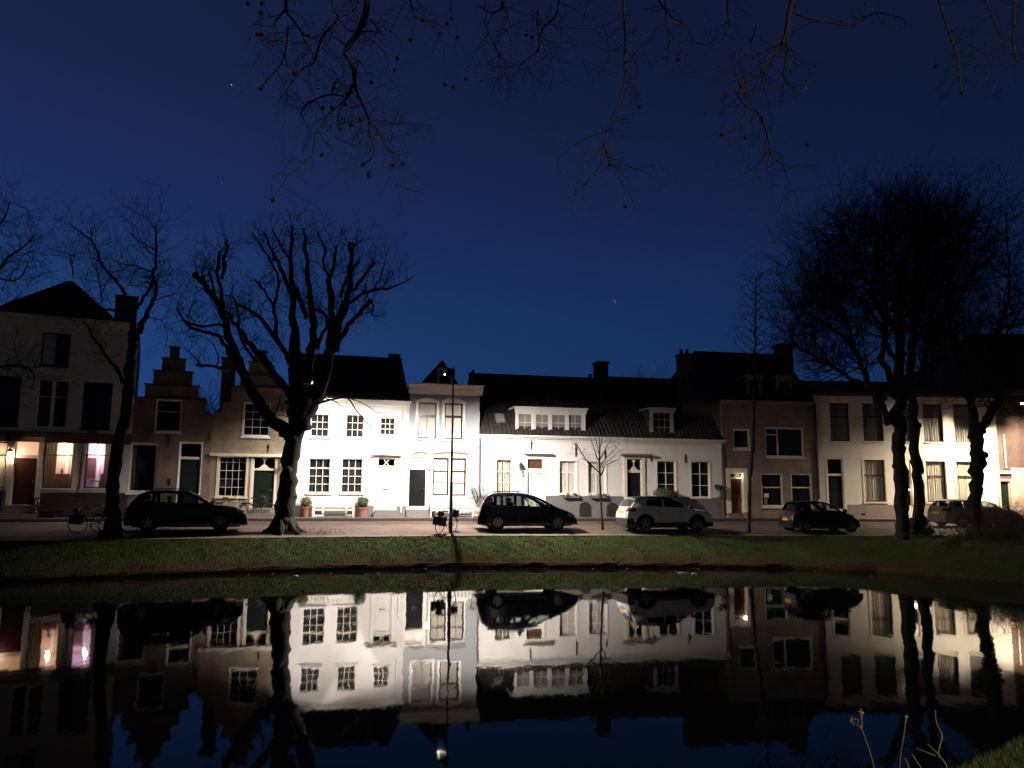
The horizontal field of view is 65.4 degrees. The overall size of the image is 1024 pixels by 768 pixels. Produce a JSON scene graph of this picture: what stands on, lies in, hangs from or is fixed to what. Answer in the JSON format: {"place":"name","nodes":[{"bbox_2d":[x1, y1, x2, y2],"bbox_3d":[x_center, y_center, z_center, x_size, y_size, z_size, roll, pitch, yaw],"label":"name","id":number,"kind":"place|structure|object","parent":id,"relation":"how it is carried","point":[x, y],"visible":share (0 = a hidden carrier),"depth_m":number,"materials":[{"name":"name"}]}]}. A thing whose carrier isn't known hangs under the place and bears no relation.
{"place":"outdoors","nodes":[
{"label":"outdoors","id":0,"kind":"place"},
{"bbox_2d":[6,517,909,518],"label":"pavement","id":1,"kind":"structure","parent":0,"point":[396,517],"depth_m":41.38,"materials":[{"name":"brick"}]},
{"bbox_2d":[32,497,79,513],"bbox_3d":[-21.330,5.787,37.309,1.910,0.930,0.480,4,-8,-24],"label":"garden bench","id":2,"kind":"object","parent":1,"relation":"on","point":[49,509],"visible":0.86,"depth_m":37.31,"materials":[{"name":"brown wood"}]},
{"bbox_2d":[215,495,247,513],"bbox_3d":[-14.225,6.176,40.162,1.804,1.077,0.602,3,-14,-15],"label":"bicycle","id":3,"kind":"object","parent":1,"relation":"on","point":[232,501],"visible":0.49,"depth_m":40.24,"materials":[{"name":"black metal"}]},
{"bbox_2d":[239,496,274,515],"bbox_3d":[-12.881,6.219,40.405,1.804,1.077,0.602,2,-14,-12],"label":"bicycle","id":4,"kind":"object","parent":1,"relation":"on","point":[255,505],"visible":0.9,"depth_m":40.40,"materials":[{"name":"black metal"}]},
{"bbox_2d":[300,496,311,516],"bbox_3d":[-10.575,6.299,40.923,0.643,1.056,0.648,0,-8,0],"label":"potted shrub","id":5,"kind":"object","parent":1,"relation":"on","point":[305,502],"visible":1,"depth_m":40.74,"materials":[{"name":"green plant"}]},
{"bbox_2d":[313,499,353,516],"bbox_3d":[-9.176,6.394,41.069,2.040,0.930,0.480,2,-8,-15],"label":"garden bench","id":6,"kind":"object","parent":1,"relation":"on","point":[314,509],"visible":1,"depth_m":41.15,"materials":[{"name":"white wood"}]},
{"bbox_2d":[355,496,369,516],"bbox_3d":[-7.816,6.386,41.659,0.728,1.125,0.732,0,-8,0],"label":"potted shrub","id":7,"kind":"object","parent":1,"relation":"on","point":[363,507],"visible":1,"depth_m":41.47,"materials":[{"name":"green plant"}]},
{"bbox_2d":[429,499,473,516],"bbox_3d":[-3.237,6.652,42.619,2.310,0.930,0.480,2,-8,-13],"label":"garden bench","id":8,"kind":"object","parent":1,"relation":"on","point":[436,500],"visible":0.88,"depth_m":42.67,"materials":[{"name":"white wood"}]},
{"bbox_2d":[653,487,677,498],"bbox_3d":[8.726,6.701,45.294,1.460,1.740,1.493,0,-8,0],"label":"potted shrub","id":9,"kind":"object","parent":1,"relation":"on","point":[668,492],"visible":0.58,"depth_m":44.95,"materials":[{"name":"green plant"}]},
{"bbox_2d":[0,521,1019,538],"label":"road","id":10,"kind":"structure","parent":0,"point":[45,530],"depth_m":35.96,"materials":[{"name":"grey asphalt"}]},
{"bbox_2d":[68,505,107,532],"bbox_3d":[-16.359,5.285,31.129,1.805,1.077,0.602,3,-5,-15],"label":"bicycle","id":11,"kind":"object","parent":10,"relation":"on","point":[77,516],"visible":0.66,"depth_m":30.94,"materials":[{"name":"black metal"}]},
{"bbox_2d":[90,505,138,532],"bbox_3d":[-15.652,5.332,31.491,1.805,1.077,0.602,3,-13,-20],"label":"bicycle","id":12,"kind":"object","parent":10,"relation":"on","point":[95,516],"visible":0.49,"depth_m":31.31,"materials":[{"name":"black metal"}]},
{"bbox_2d":[123,488,247,531],"bbox_3d":[-13.254,5.143,32.687,4.640,1.709,2.222,3,-8,-18],"label":"dark suv","id":13,"kind":"object","parent":10,"relation":"on","point":[148,514],"visible":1,"depth_m":31.84,"materials":[{"name":"black paint"}]},
{"bbox_2d":[432,508,458,533],"bbox_3d":[-2.852,6.003,34.933,0.602,1.077,1.805,3,-6,28],"label":"bicycle","id":14,"kind":"object","parent":10,"relation":"on","point":[440,519],"visible":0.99,"depth_m":34.39,"materials":[{"name":"black metal"}]},
{"bbox_2d":[0,523,894,524],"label":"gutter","id":15,"kind":"object","parent":10,"relation":"on","point":[368,523],"visible":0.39,"depth_m":38.01,"materials":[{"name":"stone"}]},
{"bbox_2d":[0,518,930,521],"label":"kerb","id":16,"kind":"structure","parent":10,"relation":"on","point":[406,519],"depth_m":40.48,"materials":[{"name":"concrete"}]},
{"bbox_2d":[473,491,577,529],"bbox_3d":[0.580,5.782,36.553,4.610,1.737,2.271,2,-8,-11],"label":"minivan","id":17,"kind":"object","parent":10,"relation":"on","point":[489,514],"visible":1,"depth_m":35.70,"materials":[{"name":"black paint"}]},
{"bbox_2d":[569,428,626,529],"bbox_3d":[4.030,4.179,36.537,3.520,4.946,2.270,0,-8,0],"label":"young street tree","id":18,"kind":"object","parent":10,"relation":"on","point":[600,491],"visible":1,"depth_m":36.48,"materials":[{"name":"brown plant"}]},
{"bbox_2d":[616,496,712,531],"bbox_3d":[7.093,6.037,37.230,4.274,1.626,2.184,2,-8,-13],"label":"white suv","id":19,"kind":"object","parent":10,"relation":"on","point":[645,513],"visible":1,"depth_m":36.40,"materials":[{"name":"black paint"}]},
{"bbox_2d":[725,261,784,532],"bbox_3d":[11.491,0.259,38.130,3.915,13.468,2.995,5,-9,-30],"label":"thin street tree","id":20,"kind":"object","parent":10,"relation":"on","point":[748,528],"visible":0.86,"depth_m":38.03,"materials":[{"name":"black plant"}]},
{"bbox_2d":[779,500,859,532],"bbox_3d":[14.621,6.301,38.010,3.478,1.470,2.072,2,-8,-10],"label":"hatchback","id":21,"kind":"object","parent":10,"relation":"on","point":[801,516],"visible":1,"depth_m":37.28,"materials":[{"name":"black paint"}]},
{"bbox_2d":[927,498,1017,526],"bbox_3d":[24.414,6.787,42.094,4.478,1.458,2.198,2,-8,-8],"label":"silver wagon","id":22,"kind":"object","parent":10,"relation":"on","point":[935,514],"visible":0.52,"depth_m":41.35,"materials":[{"name":"grey paint"}]},
{"bbox_2d":[0,568,1023,767],"bbox_3d":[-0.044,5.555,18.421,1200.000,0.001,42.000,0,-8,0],"label":"canal water","id":23,"kind":"structure","parent":0,"point":[584,668],"depth_m":13.74,"materials":[{"name":"black liquid"}]},
{"bbox_2d":[0,535,1023,767],"bbox_3d":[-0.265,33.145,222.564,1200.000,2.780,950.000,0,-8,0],"label":"ground","id":24,"kind":"structure","parent":0,"point":[968,571],"depth_m":31.52,"materials":[{"name":"green plant"}]},
{"bbox_2d":[0,157,96,416],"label":"edge tree","id":25,"kind":"object","parent":24,"relation":"on","point":[4,262],"visible":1,"depth_m":30.52,"materials":[{"name":"brown plant"}]},
{"bbox_2d":[0,281,140,518],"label":"tall plaster house","id":26,"kind":"structure","parent":24,"relation":"on","point":[62,449],"depth_m":38.77,"materials":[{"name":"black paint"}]},
{"bbox_2d":[0,441,10,489],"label":"window","id":27,"kind":"structure","parent":26,"relation":"in","point":[4,445],"depth_m":37.31,"materials":[{"name":"black paint"}]},
{"bbox_2d":[6,447,13,459],"bbox_3d":[-23.430,3.217,37.159,0.438,0.611,0.284,-6,-10,39],"label":"wall lantern","id":28,"kind":"object","parent":26,"relation":"attached to","point":[8,450],"depth_m":37.09,"materials":[{"name":"white glass"}]},
{"bbox_2d":[0,376,21,427],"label":"window","id":29,"kind":"structure","parent":26,"relation":"in","point":[1,425],"depth_m":37.71,"materials":[{"name":"black glass"}]},
{"bbox_2d":[12,458,36,503],"bbox_3d":[-22.969,4.577,37.560,0.888,2.162,0.123,4,-8,-24],"label":"door","id":30,"kind":"structure","parent":26,"relation":"in","point":[25,468],"depth_m":37.57,"materials":[{"name":"red wood"}]},
{"bbox_2d":[34,379,68,429],"bbox_3d":[-22.115,0.984,38.365,1.338,2.371,0.250,4,-8,-24],"label":"window","id":31,"kind":"structure","parent":26,"relation":"in","point":[50,426],"depth_m":38.38,"materials":[{"name":"black glass"}]},
{"bbox_2d":[39,332,70,367],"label":"window","id":32,"kind":"structure","parent":26,"relation":"in","point":[48,340],"depth_m":38.70,"materials":[{"name":"black glass"}]},
{"bbox_2d":[37,442,77,489],"bbox_3d":[-21.735,3.853,38.203,1.553,2.422,0.328,4,-8,-24],"label":"window","id":33,"kind":"structure","parent":26,"relation":"in","point":[50,449],"depth_m":38.18,"materials":[{"name":"beige paint"}]},
{"bbox_2d":[79,443,110,489],"bbox_3d":[-20.108,3.927,38.941,1.609,2.465,0.333,4,-8,-24],"label":"window","id":34,"kind":"structure","parent":26,"relation":"in","point":[86,446],"depth_m":38.79,"materials":[{"name":"pink paint"}]},
{"bbox_2d":[79,382,112,430],"bbox_3d":[-20.385,1.098,39.141,1.330,2.348,0.250,4,-8,-24],"label":"window","id":35,"kind":"structure","parent":26,"relation":"in","point":[82,428],"depth_m":39.09,"materials":[{"name":"black paint"}]},
{"bbox_2d":[27,154,231,536],"bbox_3d":[-16.608,-1.325,30.864,10.053,14.873,7.228,-2,-8,19],"label":"leaning street tree","id":36,"kind":"object","parent":24,"relation":"on","point":[112,526],"visible":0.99,"depth_m":31.09,"materials":[{"name":"brown plant"}]},
{"bbox_2d":[125,346,213,505],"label":"stepped gable house","id":37,"kind":"structure","parent":24,"relation":"on","point":[172,434],"depth_m":40.41,"materials":[{"name":"brown brick"}]},
{"bbox_2d":[125,442,158,494],"bbox_3d":[-18.334,4.198,39.603,1.398,2.586,0.250,3,-8,-18],"label":"window","id":38,"kind":"structure","parent":37,"relation":"in","point":[130,492],"depth_m":39.66,"materials":[{"name":"white paint"}]},
{"bbox_2d":[153,399,182,433],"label":"window","id":39,"kind":"structure","parent":37,"relation":"in","point":[155,431],"depth_m":40.25,"materials":[{"name":"white paint"}]},
{"bbox_2d":[179,459,199,502],"bbox_3d":[-16.301,5.022,40.245,0.915,2.436,0.123,3,-8,-18],"label":"door","id":40,"kind":"structure","parent":37,"relation":"in","point":[189,468],"depth_m":40.29,"materials":[{"name":"black paint"}]},
{"bbox_2d":[190,362,245,413],"bbox_3d":[-21.803,3.567,58.429,8.778,11.556,8.374,-2,-8,14],"label":"background tree","id":41,"kind":"object","parent":24,"relation":"on","point":[216,405],"visible":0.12,"depth_m":57.34,"materials":[{"name":"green plant"}]},
{"bbox_2d":[209,350,288,516],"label":"tan brick house","id":42,"kind":"structure","parent":24,"relation":"on","point":[246,454],"depth_m":41.24,"materials":[{"name":"beige brick"}]},
{"bbox_2d":[214,456,248,498],"bbox_3d":[-14.319,4.733,40.782,1.595,2.223,0.250,2,-8,-12],"label":"window","id":43,"kind":"structure","parent":42,"relation":"in","point":[247,458],"depth_m":40.79,"materials":[{"name":"beige paint"}]},
{"bbox_2d":[241,402,270,438],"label":"window","id":44,"kind":"structure","parent":42,"relation":"in","point":[243,436],"depth_m":41.38,"materials":[{"name":"white paint"}]},
{"bbox_2d":[252,470,273,507],"bbox_3d":[-12.822,5.418,41.080,0.978,1.910,0.123,2,-8,-12],"label":"door","id":45,"kind":"structure","parent":42,"relation":"in","point":[263,480],"depth_m":41.10,"materials":[{"name":"black paint"}]},
{"bbox_2d":[164,198,412,534],"bbox_3d":[-9.337,-0.738,33.964,9.978,15.145,7.564,0,-8,0],"label":"pollarded tree","id":46,"kind":"object","parent":24,"relation":"on","point":[302,409],"visible":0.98,"depth_m":33.72,"materials":[{"name":"brown plant"}]},
{"bbox_2d":[262,527,351,534],"bbox_3d":[-8.511,6.014,32.562,3.487,0.491,2.082,-2,-8,19],"label":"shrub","id":47,"kind":"object","parent":24,"relation":"on","point":[309,532],"visible":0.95,"depth_m":32.69,"materials":[{"name":"green plant"}]},
{"bbox_2d":[295,353,410,516],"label":"white cottage house","id":48,"kind":"structure","parent":24,"relation":"on","point":[351,456],"depth_m":42.58,"materials":[{"name":"paint"}]},
{"bbox_2d":[312,506,323,515],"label":"cellar window","id":49,"kind":"structure","parent":48,"relation":"in","point":[317,513],"depth_m":41.45,"materials":[{"name":"white paint"}]},
{"bbox_2d":[305,456,332,494],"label":"window","id":50,"kind":"structure","parent":48,"relation":"in","point":[319,469],"depth_m":41.89,"materials":[{"name":"white paint"}]},
{"bbox_2d":[308,413,330,438],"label":"window","id":51,"kind":"structure","parent":48,"relation":"in","point":[320,422],"depth_m":42.24,"materials":[{"name":"white paint"}]},
{"bbox_2d":[345,506,354,515],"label":"cellar window","id":52,"kind":"structure","parent":48,"relation":"in","point":[347,513],"depth_m":41.85,"materials":[{"name":"white paint"}]},
{"bbox_2d":[338,457,364,494],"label":"window","id":53,"kind":"structure","parent":48,"relation":"in","point":[351,479],"depth_m":42.32,"materials":[{"name":"white paint"}]},
{"bbox_2d":[344,413,365,438],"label":"window","id":54,"kind":"structure","parent":48,"relation":"in","point":[354,425],"depth_m":42.69,"materials":[{"name":"white paint"}]},
{"bbox_2d":[377,468,393,506],"bbox_3d":[-6.756,5.536,42.625,0.832,2.090,0.123,2,-8,-15],"label":"door","id":55,"kind":"structure","parent":48,"relation":"in","point":[385,476],"depth_m":42.63,"materials":[{"name":"white paint"}]},
{"bbox_2d":[379,416,396,436],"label":"window","id":56,"kind":"structure","parent":48,"relation":"in","point":[387,427],"depth_m":43.12,"materials":[{"name":"white paint"}]},
{"bbox_2d":[405,360,484,516],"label":"grey plaster house","id":57,"kind":"structure","parent":24,"relation":"on","point":[430,416],"depth_m":43.63,"materials":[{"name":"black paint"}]},
{"bbox_2d":[409,469,425,505],"bbox_3d":[-5.122,5.601,43.041,0.881,1.952,0.123,2,-8,-13],"label":"door","id":58,"kind":"structure","parent":57,"relation":"in","point":[416,477],"depth_m":43.05,"materials":[{"name":"black paint"}]},
{"bbox_2d":[415,400,438,440],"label":"window","id":59,"kind":"structure","parent":57,"relation":"in","point":[427,426],"depth_m":43.66,"materials":[{"name":"white paint"}]},
{"bbox_2d":[430,456,450,496],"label":"window","id":60,"kind":"structure","parent":57,"relation":"in","point":[440,465],"depth_m":43.43,"materials":[{"name":"white paint"}]},
{"bbox_2d":[441,400,465,440],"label":"window","id":61,"kind":"structure","parent":57,"relation":"in","point":[459,431],"depth_m":43.99,"materials":[{"name":"white glass"}]},
{"bbox_2d":[449,457,467,497],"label":"window","id":62,"kind":"structure","parent":57,"relation":"in","point":[459,463],"depth_m":43.69,"materials":[{"name":"white glass"}]},
{"bbox_2d":[469,480,491,502],"bbox_3d":[-1.754,6.125,43.293,1.486,1.838,0.747,-1,-8,10],"label":"climbing shrub","id":63,"kind":"object","parent":57,"relation":"attached to","point":[477,493],"visible":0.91,"depth_m":43.43,"materials":[{"name":"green plant"}]},
{"bbox_2d":[443,367,454,531],"bbox_3d":[-2.852,2.973,36.358,0.460,7.576,1.865,2,-8,-12],"label":"street lamp","id":64,"kind":"object","parent":24,"relation":"on","point":[449,372],"visible":0.96,"depth_m":35.45,"materials":[{"name":"black metal"}]},
{"bbox_2d":[0,534,947,541],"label":"road edging","id":65,"kind":"object","parent":24,"relation":"on","point":[332,536],"visible":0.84,"depth_m":33.75,"materials":[{"name":"concrete"}]},
{"bbox_2d":[0,534,1023,576],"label":"bank grass","id":66,"kind":"structure","parent":24,"relation":"on","point":[931,537],"depth_m":32.58,"materials":[{"name":"green plant"}]},
{"bbox_2d":[468,361,622,516],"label":"white house","id":67,"kind":"structure","parent":24,"relation":"on","point":[534,425],"depth_m":45.21,"materials":[{"name":"paint"}]},
{"bbox_2d":[495,459,512,492],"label":"window","id":68,"kind":"structure","parent":67,"relation":"in","point":[508,471],"depth_m":44.27,"materials":[{"name":"white paint"}]},
{"bbox_2d":[518,462,523,473],"bbox_3d":[0.500,4.624,44.151,0.309,0.691,0.380,7,-10,-41],"label":"wall lantern","id":69,"kind":"object","parent":67,"relation":"attached to","point":[520,464],"depth_m":44.07,"materials":[{"name":"black metal"}]},
{"bbox_2d":[528,473,541,505],"bbox_3d":[1.281,5.970,44.445,0.818,1.959,0.123,2,-8,-12],"label":"door","id":70,"kind":"structure","parent":67,"relation":"in","point":[534,479],"depth_m":44.49,"materials":[{"name":"white paint"}]},
{"bbox_2d":[557,459,578,494],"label":"window","id":71,"kind":"structure","parent":67,"relation":"in","point":[567,469],"depth_m":44.96,"materials":[{"name":"white glass"}]},
{"bbox_2d":[562,492,579,498],"bbox_3d":[3.300,6.251,44.565,1.000,0.408,0.358,2,-8,-12],"label":"flower box","id":72,"kind":"object","parent":67,"relation":"attached to","point":[573,495],"visible":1,"depth_m":44.50,"materials":[{"name":"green plant"}]},
{"bbox_2d":[586,460,607,494],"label":"window","id":73,"kind":"structure","parent":67,"relation":"in","point":[592,475],"depth_m":45.29,"materials":[{"name":"white glass"}]},
{"bbox_2d":[589,493,606,498],"bbox_3d":[4.862,6.321,44.907,1.044,0.368,0.332,2,-8,-12],"label":"flower box","id":74,"kind":"object","parent":67,"relation":"attached to","point":[597,496],"visible":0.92,"depth_m":44.85,"materials":[{"name":"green plant"}]},
{"bbox_2d":[223,0,1023,266],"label":"plane tree","id":75,"kind":"object","parent":24,"relation":"on","point":[364,19],"visible":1,"depth_m":7.12,"materials":[{"name":"brown plant"}]},
{"bbox_2d":[614,350,672,377],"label":"background tree","id":76,"kind":"object","parent":24,"relation":"on","point":[645,369],"visible":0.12,"depth_m":80.71,"materials":[{"name":"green plant"}]},
{"bbox_2d":[588,376,726,516],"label":"cream white house","id":77,"kind":"structure","parent":24,"relation":"on","point":[652,419],"depth_m":46.59,"materials":[{"name":"paint"}]},
{"bbox_2d":[627,473,640,496],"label":"door","id":78,"kind":"structure","parent":77,"relation":"in","point":[633,479],"depth_m":45.68,"materials":[{"name":"black paint"}]},
{"bbox_2d":[656,460,678,495],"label":"window","id":79,"kind":"structure","parent":77,"relation":"in","point":[665,469],"depth_m":46.22,"materials":[{"name":"white paint"}]},
{"bbox_2d":[690,460,712,498],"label":"window","id":80,"kind":"structure","parent":77,"relation":"in","point":[699,470],"depth_m":46.57,"materials":[{"name":"glass"}]},
{"bbox_2d":[714,484,724,497],"bbox_3d":[11.993,6.194,46.214,0.731,0.782,0.505,7,-10,-41],"label":"wall basket","id":81,"kind":"object","parent":77,"relation":"attached to","point":[720,494],"depth_m":46.13,"materials":[{"name":"green"}]},
{"bbox_2d":[670,344,819,517],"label":"brown brick house","id":82,"kind":"structure","parent":24,"relation":"on","point":[785,467],"depth_m":47.77,"materials":[{"name":"brown brick"}]},
{"bbox_2d":[731,479,741,512],"bbox_3d":[13.151,6.568,46.777,0.701,1.979,0.123,2,-8,-10],"label":"door","id":83,"kind":"structure","parent":82,"relation":"in","point":[736,497],"depth_m":46.79,"materials":[{"name":"brown wood"}]},
{"bbox_2d":[733,429,750,450],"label":"window","id":84,"kind":"structure","parent":82,"relation":"in","point":[741,437],"depth_m":47.40,"materials":[{"name":"beige paint"}]},
{"bbox_2d":[761,473,782,508],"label":"window","id":85,"kind":"structure","parent":82,"relation":"in","point":[771,483],"depth_m":47.32,"materials":[{"name":"beige paint"}]},
{"bbox_2d":[765,427,805,458],"bbox_3d":[16.314,3.539,47.729,2.565,1.895,0.336,2,-8,-10],"label":"window","id":86,"kind":"structure","parent":82,"relation":"in","point":[788,443],"depth_m":47.84,"materials":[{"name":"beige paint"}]},
{"bbox_2d":[791,473,814,508],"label":"window","id":87,"kind":"structure","parent":82,"relation":"in","point":[801,483],"depth_m":47.65,"materials":[{"name":"beige paint"}]},
{"bbox_2d":[850,708,874,767],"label":"dry plant","id":88,"kind":"object","parent":24,"relation":"on","point":[860,712],"visible":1,"depth_m":5.12,"materials":[{"name":"beige plant"}]},
{"bbox_2d":[733,140,1017,539],"bbox_3d":[16.190,-2.562,35.396,14.561,19.401,10.818,0,-8,0],"label":"broad tree","id":89,"kind":"object","parent":24,"relation":"on","point":[827,287],"visible":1,"depth_m":34.63,"materials":[{"name":"black plant"}]},
{"bbox_2d":[801,380,1001,517],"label":"cream plaster house","id":90,"kind":"structure","parent":24,"relation":"on","point":[855,457],"depth_m":48.23,"materials":[{"name":"beige paint"}]},
{"bbox_2d":[828,476,842,508],"bbox_3d":[19.373,6.486,47.723,0.857,1.964,0.123,1,-8,-3],"label":"door","id":91,"kind":"structure","parent":90,"relation":"in","point":[834,482],"depth_m":47.74,"materials":[{"name":"black paint"}]},
{"bbox_2d":[829,403,851,442],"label":"window","id":92,"kind":"structure","parent":90,"relation":"in","point":[839,420],"depth_m":48.40,"materials":[{"name":"grey glass"}]},
{"bbox_2d":[862,403,884,442],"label":"window","id":93,"kind":"structure","parent":90,"relation":"in","point":[872,418],"depth_m":48.50,"materials":[{"name":"black glass"}]},
{"bbox_2d":[861,458,889,502],"bbox_3d":[21.774,5.801,47.915,1.577,2.710,0.335,1,-8,-3],"label":"window","id":94,"kind":"structure","parent":90,"relation":"in","point":[874,484],"depth_m":47.98,"materials":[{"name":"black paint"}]},
{"bbox_2d":[894,404,909,442],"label":"window","id":95,"kind":"structure","parent":90,"relation":"in","point":[906,411],"depth_m":48.64,"materials":[{"name":"black glass"}]},
{"bbox_2d":[907,473,910,504],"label":"door","id":96,"kind":"structure","parent":90,"relation":"in","point":[908,497],"depth_m":47.89,"materials":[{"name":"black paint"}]},
{"bbox_2d":[922,404,945,443],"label":"window","id":97,"kind":"structure","parent":90,"relation":"in","point":[933,431],"depth_m":48.65,"materials":[{"name":"black glass"}]},
{"bbox_2d":[923,459,949,503],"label":"window","id":98,"kind":"structure","parent":90,"relation":"in","point":[934,473],"depth_m":48.16,"materials":[{"name":"white wood"}]},
{"bbox_2d":[953,404,969,443],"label":"window","id":99,"kind":"structure","parent":90,"relation":"in","point":[961,425],"depth_m":48.75,"materials":[{"name":"glass"}]},
{"bbox_2d":[953,459,971,502],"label":"window","id":100,"kind":"structure","parent":90,"relation":"in","point":[962,478],"depth_m":48.25,"materials":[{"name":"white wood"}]},
{"bbox_2d":[899,715,907,767],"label":"dry plant","id":101,"kind":"object","parent":24,"relation":"on","point":[906,716],"visible":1,"depth_m":5.00,"materials":[{"name":"beige plant"}]},
{"bbox_2d":[905,710,947,767],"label":"dry plant","id":102,"kind":"object","parent":24,"relation":"on","point":[940,757],"visible":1,"depth_m":4.80,"materials":[{"name":"beige plant"}]},
{"bbox_2d":[871,202,1019,534],"bbox_3d":[21.566,-1.352,39.384,7.718,17.580,8.214,-7,-11,44],"label":"twin tree","id":103,"kind":"object","parent":24,"relation":"on","point":[919,521],"visible":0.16,"depth_m":38.01,"materials":[{"name":"black plant"}]},
{"bbox_2d":[874,142,1023,537],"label":"forked tree","id":104,"kind":"object","parent":24,"relation":"on","point":[978,454],"visible":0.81,"depth_m":35.65,"materials":[{"name":"black plant"}]},
{"bbox_2d":[912,490,1023,541],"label":"brushwood","id":105,"kind":"object","parent":24,"relation":"on","point":[1003,529],"visible":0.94,"depth_m":33.89,"materials":[{"name":"brown plant"}]},
{"bbox_2d":[915,334,1023,517],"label":"gabled corner house","id":106,"kind":"structure","parent":24,"relation":"on","point":[1010,444],"depth_m":48.63,"materials":[{"name":"beige paint"}]},
{"bbox_2d":[1000,482,1009,508],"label":"door","id":107,"kind":"structure","parent":106,"relation":"in","point":[1004,485],"depth_m":48.20,"materials":[{"name":"green paint"}]},
{"bbox_2d":[0,0,1023,412],"label":"sky","id":108,"kind":"structure","parent":0,"point":[503,281],"materials":[{"name":"blue"}]},
{"bbox_2d":[951,730,1023,767],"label":"grass","id":109,"kind":"structure","parent":0,"point":[986,762],"depth_m":4.96,"materials":[{"name":"green plant"}]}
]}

